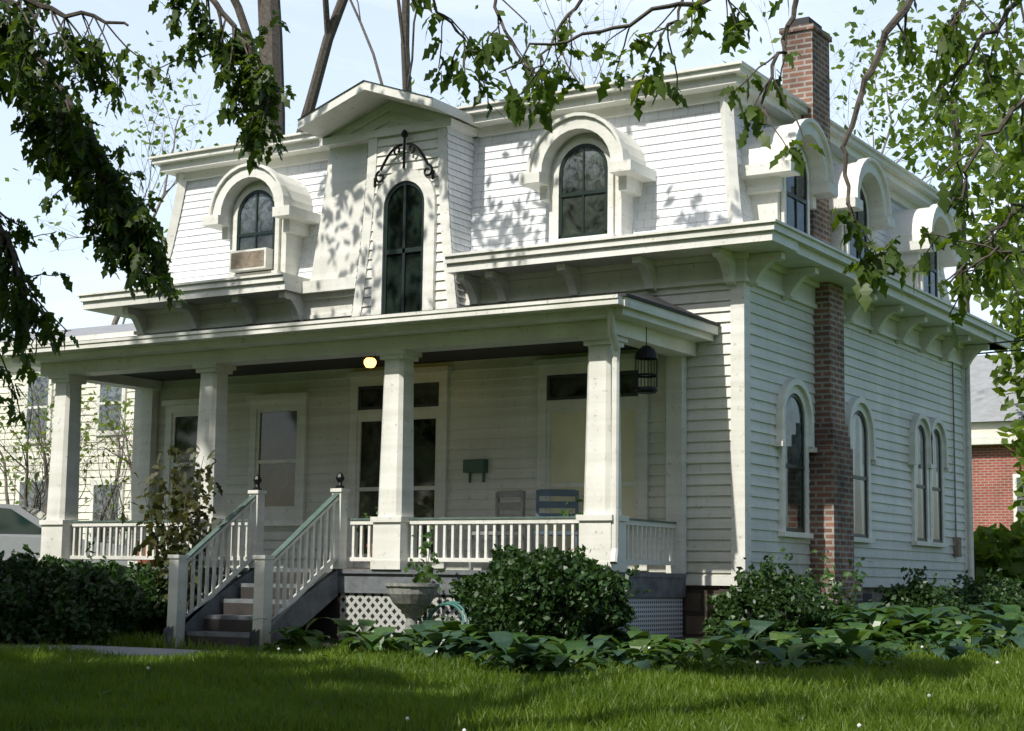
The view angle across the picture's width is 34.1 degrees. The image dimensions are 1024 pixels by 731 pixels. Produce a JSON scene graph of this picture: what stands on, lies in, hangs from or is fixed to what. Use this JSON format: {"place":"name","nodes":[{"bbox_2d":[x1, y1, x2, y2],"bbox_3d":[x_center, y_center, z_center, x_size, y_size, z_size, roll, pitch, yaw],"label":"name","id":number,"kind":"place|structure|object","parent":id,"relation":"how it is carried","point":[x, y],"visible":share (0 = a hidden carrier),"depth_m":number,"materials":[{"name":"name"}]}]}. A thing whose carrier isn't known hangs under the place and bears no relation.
{"place":"outdoors","nodes":[
{"label":"outdoors","id":0,"kind":"place"},
{"bbox_2d":[0,0,295,427],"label":"branches","id":1,"kind":"object","parent":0,"point":[134,220],"depth_m":11.32,"materials":[{"name":"green plant"}]},
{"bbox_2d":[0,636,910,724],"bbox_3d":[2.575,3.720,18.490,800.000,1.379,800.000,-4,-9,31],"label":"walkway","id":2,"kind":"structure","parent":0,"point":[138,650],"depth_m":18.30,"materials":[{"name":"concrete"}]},
{"bbox_2d":[0,544,67,644],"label":"shrub","id":3,"kind":"object","parent":2,"relation":"on","point":[13,571],"depth_m":19.16,"materials":[{"name":"green plant"}]},
{"bbox_2d":[0,504,127,565],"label":"parked car","id":4,"kind":"object","parent":2,"relation":"on","point":[20,526],"visible":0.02,"depth_m":25.12,"materials":[{"name":"paint"}]},
{"bbox_2d":[0,365,133,544],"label":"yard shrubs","id":5,"kind":"object","parent":2,"relation":"on","point":[47,471],"depth_m":30.59,"materials":[{"name":"green plant"}]},
{"bbox_2d":[0,323,136,544],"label":"neighboring house","id":6,"kind":"structure","parent":2,"relation":"on","point":[103,332],"depth_m":34.10,"materials":[{"name":"paint"}]},
{"bbox_2d":[21,541,167,644],"bbox_3d":[-4.996,2.715,19.859,2.435,1.255,1.942,-4,-9,31],"label":"shrub","id":7,"kind":"object","parent":2,"relation":"on","point":[71,619],"depth_m":19.14,"materials":[{"name":"green plant"}]},
{"bbox_2d":[120,445,225,619],"bbox_3d":[-3.983,2.069,19.773,1.628,2.338,1.248,-4,-9,31],"label":"sapling","id":8,"kind":"object","parent":2,"relation":"on","point":[176,515],"depth_m":19.63,"materials":[{"name":"green plant"}]},
{"bbox_2d":[230,0,416,135],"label":"bare trees","id":9,"kind":"object","parent":2,"relation":"on","point":[272,51],"visible":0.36,"depth_m":40.38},
{"bbox_2d":[0,293,720,648],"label":"porch","id":10,"kind":"object","parent":2,"relation":"on","point":[602,331],"visible":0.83,"depth_m":19.00,"materials":[{"name":"paint"}]},
{"bbox_2d":[117,495,583,540],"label":"potted plants","id":11,"kind":"object","parent":10,"relation":"attached to","point":[560,512],"depth_m":18.33,"materials":[{"name":"plant"}]},
{"bbox_2d":[248,616,502,651],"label":"perennials","id":12,"kind":"object","parent":2,"relation":"on","point":[293,633],"visible":0.34,"depth_m":17.49,"materials":[{"name":"green plant"}]},
{"bbox_2d":[8,640,971,728],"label":"fallen leaves","id":13,"kind":"object","parent":2,"relation":"on","point":[267,645],"visible":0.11,"depth_m":14.16,"materials":[{"name":"green plant"}]},
{"bbox_2d":[76,16,1015,636],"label":"house","id":14,"kind":"structure","parent":2,"relation":"on","point":[824,416],"depth_m":21.09,"materials":[{"name":"wood"}]},
{"bbox_2d":[448,543,650,654],"bbox_3d":[0.352,2.365,16.503,1.917,1.207,1.602,-4,-9,31],"label":"shrub","id":15,"kind":"object","parent":2,"relation":"on","point":[498,582],"depth_m":16.06,"materials":[{"name":"green plant"}]},
{"bbox_2d":[146,646,998,730],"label":"dandelions","id":16,"kind":"object","parent":2,"relation":"on","point":[757,662],"visible":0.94,"depth_m":13.29,"materials":[{"name":"white plant"}]},
{"bbox_2d":[403,526,872,623],"bbox_3d":[1.573,2.536,18.871,0.703,1.310,5.645,-23,-25,72],"label":"plant","id":17,"kind":"object","parent":2,"relation":"on","point":[830,576],"depth_m":18.43,"materials":[{"name":"green plant"}]},
{"bbox_2d":[334,602,1023,676],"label":"ground cover plants","id":18,"kind":"object","parent":2,"relation":"on","point":[456,645],"visible":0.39,"depth_m":15.94,"materials":[{"name":"green plant"}]},
{"bbox_2d":[385,339,1023,660],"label":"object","id":19,"kind":"object","parent":2,"relation":"on","point":[411,601],"visible":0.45,"depth_m":17.70,"materials":[{"name":"stone"}]},
{"bbox_2d":[702,548,843,640],"bbox_3d":[2.872,2.508,17.903,1.619,1.103,1.639,-4,-9,31],"label":"bush","id":20,"kind":"object","parent":2,"relation":"on","point":[733,602],"depth_m":17.49,"materials":[{"name":"green plant"}]},
{"bbox_2d":[868,566,976,615],"bbox_3d":[5.268,3.013,21.175,1.158,0.943,1.721,-4,-9,31],"label":"shrub","id":21,"kind":"object","parent":2,"relation":"on","point":[926,594],"depth_m":20.81,"materials":[{"name":"green plant"}]},
{"bbox_2d":[835,0,1023,588],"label":"green tree leaves","id":22,"kind":"object","parent":2,"relation":"on","point":[1001,546],"visible":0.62,"depth_m":39.86,"materials":[{"name":"green plant"}]},
{"bbox_2d":[950,90,975,422],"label":"green trees","id":23,"kind":"object","parent":2,"relation":"on","point":[956,131],"visible":0.02,"depth_m":55.34,"materials":[{"name":"green plant"}]},
{"bbox_2d":[923,354,1023,531],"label":"neighboring house","id":24,"kind":"structure","parent":2,"relation":"on","point":[995,479],"depth_m":46.35,"materials":[{"name":"brick"}]},
{"bbox_2d":[971,421,1023,437],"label":"fascia","id":25,"kind":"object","parent":24,"relation":"on","point":[984,429],"visible":0.07,"depth_m":46.36,"materials":[{"name":"white wood"}]},
{"bbox_2d":[943,567,1023,611],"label":"shrub","id":26,"kind":"object","parent":2,"relation":"on","point":[992,588],"depth_m":23.24,"materials":[{"name":"green plant"}]},
{"bbox_2d":[964,634,1023,650],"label":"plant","id":27,"kind":"object","parent":2,"relation":"on","point":[1010,644],"visible":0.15,"depth_m":16.62,"materials":[{"name":"green plant"}]},
{"bbox_2d":[0,630,1023,730],"bbox_3d":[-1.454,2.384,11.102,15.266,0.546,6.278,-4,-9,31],"label":"lawn","id":28,"kind":"structure","parent":0,"point":[191,697],"depth_m":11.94,"materials":[{"name":"green plant"}]},
{"bbox_2d":[0,0,1023,358],"label":"sky","id":29,"kind":"structure","parent":0,"point":[350,62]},
{"bbox_2d":[1,0,1023,324],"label":"bare trees","id":30,"kind":"object","parent":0,"point":[501,12],"depth_m":74.08,"materials":[{"name":"green plant"}]},
{"bbox_2d":[409,0,1023,351],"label":"branches","id":31,"kind":"object","parent":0,"point":[873,266],"depth_m":8.89,"materials":[{"name":"green plant"}]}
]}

